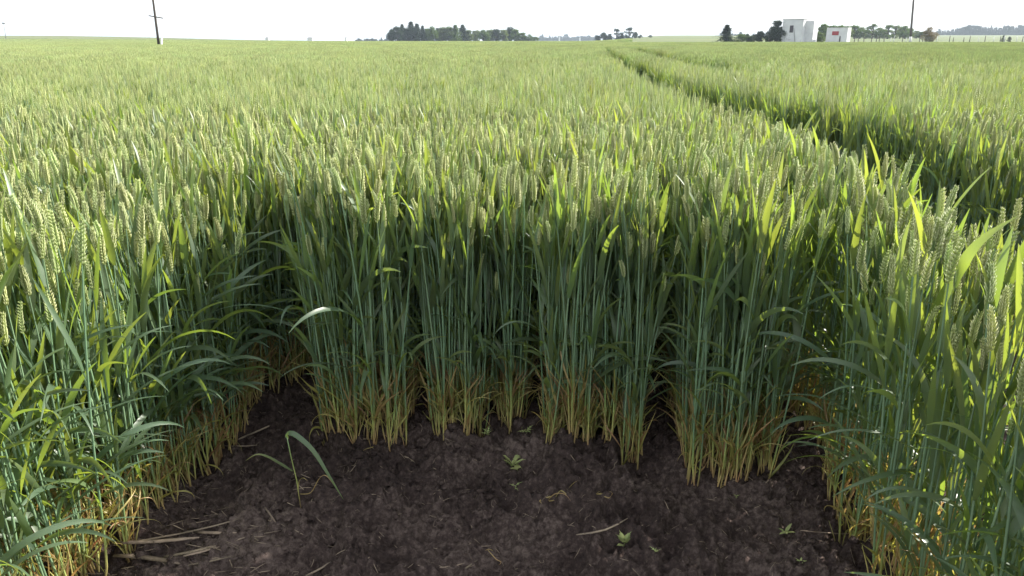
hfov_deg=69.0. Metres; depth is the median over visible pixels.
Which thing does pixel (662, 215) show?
wheat plant
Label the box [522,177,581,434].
wheat plant
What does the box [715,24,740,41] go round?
conical tree
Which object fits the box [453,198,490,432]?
wheat plant
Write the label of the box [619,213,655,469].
wheat plant
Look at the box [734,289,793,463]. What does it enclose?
wheat plant
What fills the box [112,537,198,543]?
straw piece
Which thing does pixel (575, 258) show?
wheat plant
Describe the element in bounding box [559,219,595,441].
wheat plant
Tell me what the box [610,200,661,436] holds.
wheat plant
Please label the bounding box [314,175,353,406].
wheat plant
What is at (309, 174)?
wheat plant
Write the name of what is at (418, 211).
wheat plant
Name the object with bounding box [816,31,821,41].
bush
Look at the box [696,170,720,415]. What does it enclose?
wheat plant
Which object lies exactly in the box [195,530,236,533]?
straw piece
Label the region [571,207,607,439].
wheat plant
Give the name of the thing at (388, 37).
broadleaf tree
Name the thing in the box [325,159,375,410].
wheat plant
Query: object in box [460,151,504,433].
wheat plant
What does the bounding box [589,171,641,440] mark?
wheat plant
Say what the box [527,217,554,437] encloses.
wheat plant
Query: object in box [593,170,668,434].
wheat plant
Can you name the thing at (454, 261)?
wheat plant
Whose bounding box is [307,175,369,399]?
wheat plant
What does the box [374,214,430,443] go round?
wheat plant
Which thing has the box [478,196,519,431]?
wheat plant
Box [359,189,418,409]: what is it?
wheat plant
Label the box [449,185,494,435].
wheat plant
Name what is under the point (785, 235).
wheat plant
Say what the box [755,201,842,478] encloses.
wheat plant
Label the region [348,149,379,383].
wheat plant
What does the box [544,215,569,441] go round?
wheat plant
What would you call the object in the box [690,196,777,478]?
wheat plant
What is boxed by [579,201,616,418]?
wheat plant
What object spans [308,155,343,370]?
wheat plant
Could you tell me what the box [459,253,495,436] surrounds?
wheat plant
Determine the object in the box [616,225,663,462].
wheat plant
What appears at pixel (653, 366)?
wheat plant
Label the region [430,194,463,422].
wheat plant
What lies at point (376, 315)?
wheat plant
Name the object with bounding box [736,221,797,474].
wheat plant
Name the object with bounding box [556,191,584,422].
wheat plant
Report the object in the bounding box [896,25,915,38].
hedge tree
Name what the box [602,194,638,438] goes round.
wheat plant
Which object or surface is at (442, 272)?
wheat plant
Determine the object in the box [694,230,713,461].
wheat plant
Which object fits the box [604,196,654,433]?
wheat plant
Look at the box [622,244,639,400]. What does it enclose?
wheat plant
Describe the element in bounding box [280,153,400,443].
wheat plant
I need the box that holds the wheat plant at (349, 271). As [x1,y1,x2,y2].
[315,156,379,417]
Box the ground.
[0,35,1023,575]
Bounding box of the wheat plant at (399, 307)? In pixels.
[391,245,424,430]
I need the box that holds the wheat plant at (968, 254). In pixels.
[893,216,1017,575]
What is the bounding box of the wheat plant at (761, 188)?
[692,173,779,472]
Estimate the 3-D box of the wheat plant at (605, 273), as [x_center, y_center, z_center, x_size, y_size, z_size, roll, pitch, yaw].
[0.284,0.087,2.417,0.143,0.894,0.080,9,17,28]
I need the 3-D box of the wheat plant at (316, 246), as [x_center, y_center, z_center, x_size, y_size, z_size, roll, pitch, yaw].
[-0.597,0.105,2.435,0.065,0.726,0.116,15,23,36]
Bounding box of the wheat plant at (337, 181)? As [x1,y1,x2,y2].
[289,167,395,444]
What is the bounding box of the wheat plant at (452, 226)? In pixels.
[433,189,461,422]
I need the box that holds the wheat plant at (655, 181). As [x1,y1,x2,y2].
[604,167,681,429]
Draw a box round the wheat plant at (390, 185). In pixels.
[367,169,430,437]
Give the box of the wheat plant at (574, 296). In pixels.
[544,174,591,435]
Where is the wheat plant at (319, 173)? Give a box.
[311,146,348,383]
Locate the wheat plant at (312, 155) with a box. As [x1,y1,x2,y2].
[306,146,342,371]
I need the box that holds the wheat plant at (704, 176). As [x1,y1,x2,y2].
[681,165,709,437]
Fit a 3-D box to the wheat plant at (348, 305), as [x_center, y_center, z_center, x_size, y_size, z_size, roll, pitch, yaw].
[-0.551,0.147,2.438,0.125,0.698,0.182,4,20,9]
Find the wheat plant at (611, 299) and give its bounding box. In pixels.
[608,294,619,426]
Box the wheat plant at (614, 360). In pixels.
[595,307,649,424]
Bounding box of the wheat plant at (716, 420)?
[697,266,732,472]
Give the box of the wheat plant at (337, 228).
[333,200,383,433]
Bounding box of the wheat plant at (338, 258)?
[326,207,376,430]
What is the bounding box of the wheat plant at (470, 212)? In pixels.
[436,201,489,431]
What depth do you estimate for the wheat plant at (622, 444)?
2.35 m
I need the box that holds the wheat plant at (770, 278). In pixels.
[709,259,780,472]
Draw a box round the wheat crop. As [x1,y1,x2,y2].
[0,38,1023,575]
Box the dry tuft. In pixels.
[539,482,574,502]
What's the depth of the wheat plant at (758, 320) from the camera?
2.12 m
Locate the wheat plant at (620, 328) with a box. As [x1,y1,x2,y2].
[592,231,635,442]
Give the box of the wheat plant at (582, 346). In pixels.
[575,213,607,438]
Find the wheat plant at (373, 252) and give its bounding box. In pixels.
[326,189,383,427]
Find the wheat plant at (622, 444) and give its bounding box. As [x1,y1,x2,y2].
[602,210,647,464]
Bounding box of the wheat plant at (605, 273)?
[591,178,616,417]
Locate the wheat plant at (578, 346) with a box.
[570,193,600,432]
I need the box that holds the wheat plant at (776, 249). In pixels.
[687,193,859,473]
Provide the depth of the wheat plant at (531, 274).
2.46 m
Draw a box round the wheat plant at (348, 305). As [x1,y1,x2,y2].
[338,229,351,412]
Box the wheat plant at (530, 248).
[521,213,564,428]
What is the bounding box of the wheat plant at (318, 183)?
[315,172,363,425]
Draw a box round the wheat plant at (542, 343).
[507,224,590,432]
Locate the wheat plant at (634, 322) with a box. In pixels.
[607,246,675,430]
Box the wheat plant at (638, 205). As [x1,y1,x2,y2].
[597,175,648,344]
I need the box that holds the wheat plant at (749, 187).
[735,153,788,418]
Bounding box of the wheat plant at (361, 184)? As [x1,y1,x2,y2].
[346,165,378,411]
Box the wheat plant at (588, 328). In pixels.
[575,215,597,440]
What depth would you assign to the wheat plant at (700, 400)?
2.21 m
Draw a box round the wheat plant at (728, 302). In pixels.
[691,237,734,483]
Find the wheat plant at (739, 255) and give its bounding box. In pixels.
[707,232,742,483]
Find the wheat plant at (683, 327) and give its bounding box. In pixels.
[666,167,737,449]
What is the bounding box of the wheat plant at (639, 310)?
[627,200,666,431]
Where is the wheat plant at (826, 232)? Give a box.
[760,219,834,462]
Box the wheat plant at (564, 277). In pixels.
[527,217,579,443]
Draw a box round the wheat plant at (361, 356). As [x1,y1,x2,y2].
[342,282,366,418]
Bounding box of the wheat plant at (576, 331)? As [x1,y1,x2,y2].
[555,237,595,422]
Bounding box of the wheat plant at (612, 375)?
[578,216,645,451]
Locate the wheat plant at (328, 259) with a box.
[280,213,399,431]
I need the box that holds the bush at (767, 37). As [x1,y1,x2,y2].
[763,26,780,41]
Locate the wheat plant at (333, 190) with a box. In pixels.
[318,153,378,420]
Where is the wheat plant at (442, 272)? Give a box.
[424,195,462,439]
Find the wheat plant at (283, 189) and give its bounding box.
[278,162,351,416]
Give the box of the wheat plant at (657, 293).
[643,208,676,428]
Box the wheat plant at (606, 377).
[576,196,632,440]
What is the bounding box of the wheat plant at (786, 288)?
[764,203,809,475]
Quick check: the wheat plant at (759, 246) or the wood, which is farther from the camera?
the wood
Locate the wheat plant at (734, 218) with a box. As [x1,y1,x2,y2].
[717,199,737,435]
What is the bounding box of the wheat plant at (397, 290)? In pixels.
[367,195,445,445]
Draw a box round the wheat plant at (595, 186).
[579,163,603,420]
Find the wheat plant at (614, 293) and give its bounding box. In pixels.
[603,287,622,418]
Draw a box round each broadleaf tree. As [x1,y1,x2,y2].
[386,28,392,40]
[390,26,403,40]
[402,28,412,40]
[425,27,438,40]
[437,24,447,40]
[442,26,455,40]
[465,29,473,40]
[472,29,480,40]
[475,29,490,40]
[486,29,495,40]
[491,29,501,40]
[500,29,508,40]
[505,26,513,40]
[510,28,521,40]
[518,32,526,40]
[525,34,532,40]
[598,32,608,39]
[611,28,623,38]
[624,27,634,38]
[818,23,829,39]
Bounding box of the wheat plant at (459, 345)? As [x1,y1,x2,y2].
[439,222,471,428]
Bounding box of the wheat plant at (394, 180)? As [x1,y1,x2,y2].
[375,151,425,429]
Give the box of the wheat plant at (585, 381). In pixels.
[556,213,613,440]
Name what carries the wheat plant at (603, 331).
on the ground
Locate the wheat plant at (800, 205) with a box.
[769,197,813,427]
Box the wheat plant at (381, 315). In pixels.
[349,187,390,441]
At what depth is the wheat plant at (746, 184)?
2.04 m
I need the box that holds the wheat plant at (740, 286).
[725,217,806,438]
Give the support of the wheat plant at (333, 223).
on the ground
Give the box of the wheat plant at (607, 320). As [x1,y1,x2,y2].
[591,200,633,439]
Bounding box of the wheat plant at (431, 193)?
[407,166,449,426]
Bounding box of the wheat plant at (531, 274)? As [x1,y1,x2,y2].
[513,231,534,416]
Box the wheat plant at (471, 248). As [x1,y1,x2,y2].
[446,229,476,435]
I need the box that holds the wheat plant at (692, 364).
[655,166,768,427]
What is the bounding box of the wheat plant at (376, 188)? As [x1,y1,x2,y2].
[366,168,389,398]
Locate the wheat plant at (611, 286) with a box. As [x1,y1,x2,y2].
[591,184,640,435]
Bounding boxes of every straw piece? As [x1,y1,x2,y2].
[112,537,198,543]
[113,554,180,564]
[141,518,240,539]
[163,537,244,557]
[183,547,218,556]
[189,556,230,565]
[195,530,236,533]
[221,445,256,446]
[238,425,268,439]
[265,507,275,521]
[306,561,330,575]
[576,518,627,534]
[800,530,845,533]
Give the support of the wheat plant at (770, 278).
on the ground
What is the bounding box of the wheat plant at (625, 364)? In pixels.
[613,252,625,435]
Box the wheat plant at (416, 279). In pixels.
[394,184,435,434]
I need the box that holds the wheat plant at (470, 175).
[468,169,505,435]
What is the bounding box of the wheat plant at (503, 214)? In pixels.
[482,161,530,425]
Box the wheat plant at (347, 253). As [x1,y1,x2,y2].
[330,173,388,424]
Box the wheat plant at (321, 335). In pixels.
[291,189,344,394]
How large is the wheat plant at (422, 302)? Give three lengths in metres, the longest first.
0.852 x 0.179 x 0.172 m
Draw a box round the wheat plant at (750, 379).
[714,292,788,464]
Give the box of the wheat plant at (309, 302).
[295,224,336,445]
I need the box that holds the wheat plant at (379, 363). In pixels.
[347,226,395,422]
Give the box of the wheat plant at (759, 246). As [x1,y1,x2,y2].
[695,179,775,481]
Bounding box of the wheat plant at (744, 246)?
[704,173,758,454]
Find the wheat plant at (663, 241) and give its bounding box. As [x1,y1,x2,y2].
[634,197,678,402]
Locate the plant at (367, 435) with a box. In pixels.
[364,415,373,449]
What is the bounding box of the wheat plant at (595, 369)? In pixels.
[590,279,604,435]
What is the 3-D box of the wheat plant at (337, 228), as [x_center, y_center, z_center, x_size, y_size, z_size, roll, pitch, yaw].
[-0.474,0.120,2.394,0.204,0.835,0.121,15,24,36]
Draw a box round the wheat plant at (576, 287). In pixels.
[566,191,579,429]
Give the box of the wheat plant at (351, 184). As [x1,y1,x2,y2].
[313,140,382,406]
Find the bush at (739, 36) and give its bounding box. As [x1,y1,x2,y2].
[734,34,747,41]
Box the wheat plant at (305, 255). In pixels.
[280,173,335,433]
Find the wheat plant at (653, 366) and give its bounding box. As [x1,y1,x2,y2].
[631,250,664,432]
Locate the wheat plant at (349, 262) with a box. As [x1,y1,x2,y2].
[331,192,406,439]
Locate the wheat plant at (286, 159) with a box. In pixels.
[279,148,344,432]
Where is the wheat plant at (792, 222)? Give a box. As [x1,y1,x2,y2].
[734,189,802,473]
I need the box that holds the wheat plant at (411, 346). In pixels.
[394,249,455,428]
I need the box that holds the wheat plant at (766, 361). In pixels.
[757,245,788,433]
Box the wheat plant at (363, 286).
[315,189,400,442]
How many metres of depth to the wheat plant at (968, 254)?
1.45 m
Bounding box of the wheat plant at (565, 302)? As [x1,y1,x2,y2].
[536,263,569,438]
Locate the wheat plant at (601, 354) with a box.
[592,253,613,436]
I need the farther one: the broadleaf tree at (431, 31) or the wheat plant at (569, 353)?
the broadleaf tree at (431, 31)
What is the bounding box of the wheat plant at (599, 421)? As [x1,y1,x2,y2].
[584,217,606,433]
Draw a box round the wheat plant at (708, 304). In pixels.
[648,188,731,485]
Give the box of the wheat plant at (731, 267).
[700,228,758,467]
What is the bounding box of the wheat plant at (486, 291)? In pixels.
[477,228,491,435]
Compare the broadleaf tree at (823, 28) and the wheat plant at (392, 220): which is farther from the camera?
the broadleaf tree at (823, 28)
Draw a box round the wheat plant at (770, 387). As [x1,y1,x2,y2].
[742,264,785,459]
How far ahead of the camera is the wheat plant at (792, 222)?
2.15 m
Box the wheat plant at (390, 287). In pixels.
[367,180,412,437]
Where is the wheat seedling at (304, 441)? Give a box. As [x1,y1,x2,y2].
[247,431,343,507]
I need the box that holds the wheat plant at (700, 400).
[685,177,726,484]
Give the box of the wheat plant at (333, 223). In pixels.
[289,190,338,432]
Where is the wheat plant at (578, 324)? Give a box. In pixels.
[546,202,600,410]
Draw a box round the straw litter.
[83,374,890,575]
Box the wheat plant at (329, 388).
[283,218,336,429]
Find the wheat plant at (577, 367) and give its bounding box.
[561,184,593,434]
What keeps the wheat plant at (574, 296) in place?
on the ground
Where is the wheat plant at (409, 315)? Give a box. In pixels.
[372,173,420,408]
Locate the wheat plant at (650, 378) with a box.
[632,222,673,390]
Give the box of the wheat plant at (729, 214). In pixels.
[699,199,756,470]
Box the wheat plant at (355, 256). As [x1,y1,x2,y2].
[327,216,383,440]
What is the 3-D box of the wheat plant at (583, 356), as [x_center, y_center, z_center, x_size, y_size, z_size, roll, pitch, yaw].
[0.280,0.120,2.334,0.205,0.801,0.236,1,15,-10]
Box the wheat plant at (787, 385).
[756,235,813,466]
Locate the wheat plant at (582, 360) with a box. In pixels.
[567,211,592,438]
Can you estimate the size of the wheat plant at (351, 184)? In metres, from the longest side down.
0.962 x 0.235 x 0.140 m
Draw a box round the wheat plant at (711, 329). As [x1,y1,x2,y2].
[686,200,741,478]
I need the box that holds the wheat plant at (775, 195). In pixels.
[739,186,780,436]
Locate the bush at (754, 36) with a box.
[745,33,760,41]
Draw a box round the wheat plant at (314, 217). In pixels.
[306,177,382,421]
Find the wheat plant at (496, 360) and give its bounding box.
[483,237,523,431]
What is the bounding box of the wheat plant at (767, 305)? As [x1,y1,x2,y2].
[759,257,789,472]
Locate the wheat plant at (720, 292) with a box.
[676,218,749,485]
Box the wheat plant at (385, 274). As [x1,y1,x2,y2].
[340,224,402,425]
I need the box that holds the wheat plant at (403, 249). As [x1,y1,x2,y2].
[342,169,426,418]
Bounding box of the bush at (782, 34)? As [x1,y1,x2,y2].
[776,24,789,41]
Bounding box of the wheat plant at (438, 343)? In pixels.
[400,160,460,428]
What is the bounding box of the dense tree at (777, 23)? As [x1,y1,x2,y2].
[769,19,784,41]
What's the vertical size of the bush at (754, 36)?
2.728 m
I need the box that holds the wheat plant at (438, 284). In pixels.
[433,210,452,396]
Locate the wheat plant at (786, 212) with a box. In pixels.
[719,194,792,480]
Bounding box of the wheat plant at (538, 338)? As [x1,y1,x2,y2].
[509,202,574,429]
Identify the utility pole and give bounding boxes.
[148,0,162,44]
[909,0,914,41]
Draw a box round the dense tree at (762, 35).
[756,30,764,41]
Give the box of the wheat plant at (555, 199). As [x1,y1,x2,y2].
[538,165,581,433]
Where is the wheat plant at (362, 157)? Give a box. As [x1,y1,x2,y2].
[359,133,412,362]
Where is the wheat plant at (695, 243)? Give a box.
[679,212,729,457]
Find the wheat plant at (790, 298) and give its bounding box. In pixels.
[760,258,807,431]
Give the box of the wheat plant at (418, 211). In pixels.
[398,187,451,430]
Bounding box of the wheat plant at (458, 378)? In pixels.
[447,214,474,421]
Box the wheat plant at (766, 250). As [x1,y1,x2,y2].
[733,211,793,480]
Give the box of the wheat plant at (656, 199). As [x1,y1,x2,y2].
[629,179,670,446]
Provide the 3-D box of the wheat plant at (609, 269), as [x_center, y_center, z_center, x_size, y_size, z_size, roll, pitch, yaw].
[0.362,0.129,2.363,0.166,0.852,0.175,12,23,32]
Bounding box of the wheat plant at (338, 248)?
[304,155,374,431]
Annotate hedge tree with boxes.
[851,25,864,38]
[859,26,866,38]
[863,24,883,38]
[878,24,893,38]
[887,24,900,37]
[893,26,907,38]
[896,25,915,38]
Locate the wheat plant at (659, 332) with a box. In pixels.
[614,168,674,455]
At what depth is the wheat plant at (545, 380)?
2.27 m
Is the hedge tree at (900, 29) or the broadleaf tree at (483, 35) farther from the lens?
the broadleaf tree at (483, 35)
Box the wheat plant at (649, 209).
[643,187,679,417]
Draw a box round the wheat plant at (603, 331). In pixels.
[591,226,607,423]
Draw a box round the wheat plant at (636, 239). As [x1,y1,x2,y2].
[609,193,646,429]
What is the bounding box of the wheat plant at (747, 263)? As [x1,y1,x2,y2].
[672,157,763,442]
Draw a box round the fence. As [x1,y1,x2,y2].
[854,36,1023,41]
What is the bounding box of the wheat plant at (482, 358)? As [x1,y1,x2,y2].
[448,179,538,426]
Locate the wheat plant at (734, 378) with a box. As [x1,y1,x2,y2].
[696,168,784,479]
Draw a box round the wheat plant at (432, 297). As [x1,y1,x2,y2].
[402,186,463,423]
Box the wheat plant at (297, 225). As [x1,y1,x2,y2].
[285,158,342,428]
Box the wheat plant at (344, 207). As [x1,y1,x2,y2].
[329,186,383,423]
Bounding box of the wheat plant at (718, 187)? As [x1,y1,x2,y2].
[659,175,749,466]
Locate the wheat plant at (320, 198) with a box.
[296,184,361,438]
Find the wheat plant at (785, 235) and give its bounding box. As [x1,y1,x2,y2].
[759,185,823,455]
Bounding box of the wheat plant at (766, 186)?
[709,168,769,439]
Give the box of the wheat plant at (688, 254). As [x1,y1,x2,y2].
[673,193,725,462]
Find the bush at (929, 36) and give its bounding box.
[919,27,939,41]
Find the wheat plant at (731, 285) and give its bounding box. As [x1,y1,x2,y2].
[687,168,783,477]
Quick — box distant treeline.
[538,34,596,40]
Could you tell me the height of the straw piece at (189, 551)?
0.012 m
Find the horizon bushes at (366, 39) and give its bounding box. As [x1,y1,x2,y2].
[355,37,388,40]
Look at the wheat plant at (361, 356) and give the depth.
2.47 m
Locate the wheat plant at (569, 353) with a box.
[511,191,588,429]
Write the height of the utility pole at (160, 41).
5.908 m
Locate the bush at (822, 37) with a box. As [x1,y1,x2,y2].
[818,32,825,41]
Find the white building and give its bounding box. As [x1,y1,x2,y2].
[781,19,818,41]
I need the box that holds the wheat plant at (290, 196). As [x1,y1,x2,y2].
[209,189,331,442]
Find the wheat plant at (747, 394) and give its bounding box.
[714,297,795,477]
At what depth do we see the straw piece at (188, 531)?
2.00 m
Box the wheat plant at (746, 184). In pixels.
[703,170,787,454]
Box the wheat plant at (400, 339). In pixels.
[371,188,414,442]
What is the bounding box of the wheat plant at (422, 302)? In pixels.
[394,234,445,427]
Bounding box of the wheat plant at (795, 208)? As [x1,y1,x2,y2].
[755,161,812,440]
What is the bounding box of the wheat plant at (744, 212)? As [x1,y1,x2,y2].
[672,199,762,454]
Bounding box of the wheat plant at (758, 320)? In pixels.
[689,224,802,486]
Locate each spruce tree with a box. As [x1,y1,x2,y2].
[407,21,414,39]
[410,23,426,40]
[414,25,428,40]
[448,25,462,40]
[458,24,471,40]
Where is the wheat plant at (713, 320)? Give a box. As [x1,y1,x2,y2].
[688,216,721,445]
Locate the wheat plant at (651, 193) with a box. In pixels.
[610,188,653,428]
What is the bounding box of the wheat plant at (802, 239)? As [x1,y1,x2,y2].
[754,198,814,475]
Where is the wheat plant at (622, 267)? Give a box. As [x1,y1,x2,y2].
[591,259,646,434]
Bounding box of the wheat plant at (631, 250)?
[604,180,640,439]
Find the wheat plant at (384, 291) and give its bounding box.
[364,193,406,451]
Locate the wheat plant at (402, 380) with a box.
[374,209,426,407]
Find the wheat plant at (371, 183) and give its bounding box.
[368,148,420,344]
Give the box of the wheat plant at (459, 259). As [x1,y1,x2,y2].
[453,185,476,428]
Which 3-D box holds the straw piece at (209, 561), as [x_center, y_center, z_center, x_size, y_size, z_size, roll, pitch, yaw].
[-0.825,0.706,1.911,0.198,0.018,0.033,0,18,0]
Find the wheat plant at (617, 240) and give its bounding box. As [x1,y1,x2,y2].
[606,201,657,459]
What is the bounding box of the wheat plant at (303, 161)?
[301,152,333,415]
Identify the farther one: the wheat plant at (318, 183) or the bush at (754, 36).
the bush at (754, 36)
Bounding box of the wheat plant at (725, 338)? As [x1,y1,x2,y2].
[684,204,749,463]
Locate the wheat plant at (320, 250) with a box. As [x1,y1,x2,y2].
[307,223,361,436]
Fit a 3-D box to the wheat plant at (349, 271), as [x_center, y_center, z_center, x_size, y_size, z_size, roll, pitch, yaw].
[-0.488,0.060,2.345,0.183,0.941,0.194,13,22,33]
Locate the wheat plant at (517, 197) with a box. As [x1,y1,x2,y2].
[483,179,540,434]
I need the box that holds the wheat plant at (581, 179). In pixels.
[557,162,593,437]
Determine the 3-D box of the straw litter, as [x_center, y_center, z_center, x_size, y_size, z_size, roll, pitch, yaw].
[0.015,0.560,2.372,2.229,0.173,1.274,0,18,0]
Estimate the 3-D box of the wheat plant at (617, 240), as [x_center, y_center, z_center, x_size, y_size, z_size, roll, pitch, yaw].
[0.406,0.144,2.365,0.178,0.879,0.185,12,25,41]
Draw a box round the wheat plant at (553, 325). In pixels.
[540,208,578,432]
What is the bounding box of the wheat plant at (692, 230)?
[678,213,716,467]
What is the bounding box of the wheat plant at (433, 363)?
[419,277,442,417]
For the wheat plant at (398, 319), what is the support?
on the ground
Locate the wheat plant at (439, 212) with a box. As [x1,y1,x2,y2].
[417,167,464,433]
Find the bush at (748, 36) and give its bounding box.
[743,34,752,41]
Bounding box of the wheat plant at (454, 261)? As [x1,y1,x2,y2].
[436,186,502,434]
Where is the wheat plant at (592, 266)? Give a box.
[567,151,606,437]
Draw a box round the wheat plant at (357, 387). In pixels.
[337,217,401,443]
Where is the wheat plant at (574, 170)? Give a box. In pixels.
[536,155,596,426]
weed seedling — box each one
[503,455,524,469]
[617,530,630,545]
[779,523,792,533]
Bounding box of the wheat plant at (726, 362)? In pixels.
[725,339,728,382]
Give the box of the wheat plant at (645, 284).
[611,219,669,414]
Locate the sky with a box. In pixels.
[0,0,1023,40]
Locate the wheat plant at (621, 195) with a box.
[574,171,635,438]
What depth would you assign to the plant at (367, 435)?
2.42 m
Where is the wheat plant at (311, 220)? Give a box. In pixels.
[260,179,352,411]
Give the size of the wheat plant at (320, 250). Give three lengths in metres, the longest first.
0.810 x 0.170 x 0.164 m
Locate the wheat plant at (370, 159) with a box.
[364,148,400,421]
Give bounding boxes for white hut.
[825,27,851,41]
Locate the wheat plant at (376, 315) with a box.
[348,161,381,410]
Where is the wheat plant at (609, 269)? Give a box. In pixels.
[601,197,649,433]
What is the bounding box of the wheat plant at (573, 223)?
[506,176,590,444]
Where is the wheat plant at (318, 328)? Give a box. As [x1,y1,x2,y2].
[293,158,334,432]
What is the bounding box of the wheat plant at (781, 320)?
[734,243,810,457]
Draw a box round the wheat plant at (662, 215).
[614,186,668,408]
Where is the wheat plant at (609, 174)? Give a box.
[567,167,612,392]
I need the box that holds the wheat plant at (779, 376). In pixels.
[762,229,789,421]
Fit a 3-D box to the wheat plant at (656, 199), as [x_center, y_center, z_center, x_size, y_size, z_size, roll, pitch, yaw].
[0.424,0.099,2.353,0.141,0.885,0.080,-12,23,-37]
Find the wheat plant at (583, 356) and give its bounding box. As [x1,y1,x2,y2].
[569,200,613,442]
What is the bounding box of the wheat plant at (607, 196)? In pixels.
[593,185,619,422]
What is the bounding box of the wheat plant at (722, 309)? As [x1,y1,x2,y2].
[692,192,735,479]
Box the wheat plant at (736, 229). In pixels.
[669,196,743,459]
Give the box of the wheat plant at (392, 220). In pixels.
[365,183,409,415]
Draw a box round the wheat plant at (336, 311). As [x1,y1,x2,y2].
[314,236,345,401]
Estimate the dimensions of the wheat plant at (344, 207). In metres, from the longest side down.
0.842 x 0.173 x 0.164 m
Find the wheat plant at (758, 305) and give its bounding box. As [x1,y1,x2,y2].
[695,252,770,476]
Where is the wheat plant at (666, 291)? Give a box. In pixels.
[636,235,689,455]
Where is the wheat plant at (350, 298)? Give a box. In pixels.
[324,174,353,404]
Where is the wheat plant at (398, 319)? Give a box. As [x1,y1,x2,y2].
[371,191,406,444]
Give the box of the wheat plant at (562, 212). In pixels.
[513,182,566,432]
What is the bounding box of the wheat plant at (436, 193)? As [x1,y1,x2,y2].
[422,170,475,421]
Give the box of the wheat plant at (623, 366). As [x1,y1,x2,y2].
[598,168,645,445]
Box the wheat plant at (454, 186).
[418,166,485,424]
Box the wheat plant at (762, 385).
[762,245,787,453]
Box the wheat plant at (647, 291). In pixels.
[610,207,675,415]
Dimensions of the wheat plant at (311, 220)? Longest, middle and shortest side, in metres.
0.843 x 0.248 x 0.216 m
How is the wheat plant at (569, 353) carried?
on the ground
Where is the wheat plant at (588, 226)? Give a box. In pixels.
[574,215,628,437]
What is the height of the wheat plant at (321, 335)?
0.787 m
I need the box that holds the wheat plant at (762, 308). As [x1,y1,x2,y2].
[745,202,788,472]
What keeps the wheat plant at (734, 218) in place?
on the ground
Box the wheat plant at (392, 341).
[377,196,416,443]
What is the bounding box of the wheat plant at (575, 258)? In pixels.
[558,177,601,429]
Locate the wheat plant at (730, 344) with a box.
[712,178,779,433]
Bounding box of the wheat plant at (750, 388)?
[715,266,768,487]
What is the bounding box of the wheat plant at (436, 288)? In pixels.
[419,232,473,435]
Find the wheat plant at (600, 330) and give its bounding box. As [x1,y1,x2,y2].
[590,206,628,424]
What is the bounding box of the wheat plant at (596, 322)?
[524,190,666,444]
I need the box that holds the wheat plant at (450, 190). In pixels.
[430,176,463,422]
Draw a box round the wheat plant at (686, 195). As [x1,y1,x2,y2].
[671,176,707,455]
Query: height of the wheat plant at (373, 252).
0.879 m
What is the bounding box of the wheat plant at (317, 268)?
[305,220,343,420]
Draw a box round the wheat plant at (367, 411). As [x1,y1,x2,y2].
[354,167,389,439]
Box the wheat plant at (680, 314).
[622,160,724,442]
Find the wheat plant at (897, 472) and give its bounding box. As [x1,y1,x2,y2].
[832,230,959,575]
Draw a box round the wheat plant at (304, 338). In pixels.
[280,193,333,432]
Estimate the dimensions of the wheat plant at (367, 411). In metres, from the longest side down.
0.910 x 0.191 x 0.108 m
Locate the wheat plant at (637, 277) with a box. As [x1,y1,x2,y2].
[595,177,659,462]
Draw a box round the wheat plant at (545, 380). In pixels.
[495,196,565,433]
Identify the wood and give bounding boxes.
[936,23,1023,34]
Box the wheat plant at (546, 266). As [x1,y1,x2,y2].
[521,210,559,435]
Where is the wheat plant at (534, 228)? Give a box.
[525,185,591,432]
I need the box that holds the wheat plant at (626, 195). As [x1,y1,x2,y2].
[611,186,673,426]
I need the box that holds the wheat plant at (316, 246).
[312,217,331,304]
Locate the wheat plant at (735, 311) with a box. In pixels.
[714,252,745,475]
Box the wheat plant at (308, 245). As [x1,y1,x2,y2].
[303,235,353,442]
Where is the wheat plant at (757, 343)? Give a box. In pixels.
[717,199,777,449]
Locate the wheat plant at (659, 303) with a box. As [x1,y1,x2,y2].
[639,261,671,451]
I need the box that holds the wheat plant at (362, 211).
[319,168,388,439]
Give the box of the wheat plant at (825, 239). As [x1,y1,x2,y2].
[772,184,839,439]
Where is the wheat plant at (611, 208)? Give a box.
[577,197,621,406]
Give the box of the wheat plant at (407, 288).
[389,151,431,419]
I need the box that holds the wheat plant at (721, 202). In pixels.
[658,163,732,454]
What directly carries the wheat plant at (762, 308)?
on the ground
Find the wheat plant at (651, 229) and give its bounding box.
[621,209,669,418]
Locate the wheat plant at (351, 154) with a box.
[331,147,393,430]
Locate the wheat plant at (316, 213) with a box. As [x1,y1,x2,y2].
[293,203,360,412]
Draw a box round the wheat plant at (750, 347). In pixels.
[720,235,807,485]
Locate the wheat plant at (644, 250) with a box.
[616,208,672,461]
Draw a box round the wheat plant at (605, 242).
[579,173,662,438]
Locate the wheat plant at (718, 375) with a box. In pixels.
[675,221,734,468]
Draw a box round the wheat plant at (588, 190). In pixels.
[560,150,600,431]
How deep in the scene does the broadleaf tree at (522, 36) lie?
412.66 m
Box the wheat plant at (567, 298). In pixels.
[541,194,582,424]
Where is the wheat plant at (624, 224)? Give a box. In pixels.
[618,180,659,462]
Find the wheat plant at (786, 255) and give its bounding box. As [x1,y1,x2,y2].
[736,194,793,471]
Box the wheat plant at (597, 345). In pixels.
[561,201,610,431]
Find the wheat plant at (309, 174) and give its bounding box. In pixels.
[289,162,352,424]
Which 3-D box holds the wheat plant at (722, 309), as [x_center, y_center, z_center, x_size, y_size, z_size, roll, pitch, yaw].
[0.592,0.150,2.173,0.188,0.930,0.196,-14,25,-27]
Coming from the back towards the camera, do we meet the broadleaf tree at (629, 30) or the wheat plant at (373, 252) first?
the broadleaf tree at (629, 30)
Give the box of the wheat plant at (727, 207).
[696,193,730,422]
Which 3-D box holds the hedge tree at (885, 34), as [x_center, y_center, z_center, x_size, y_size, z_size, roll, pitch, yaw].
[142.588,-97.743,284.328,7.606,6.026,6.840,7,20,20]

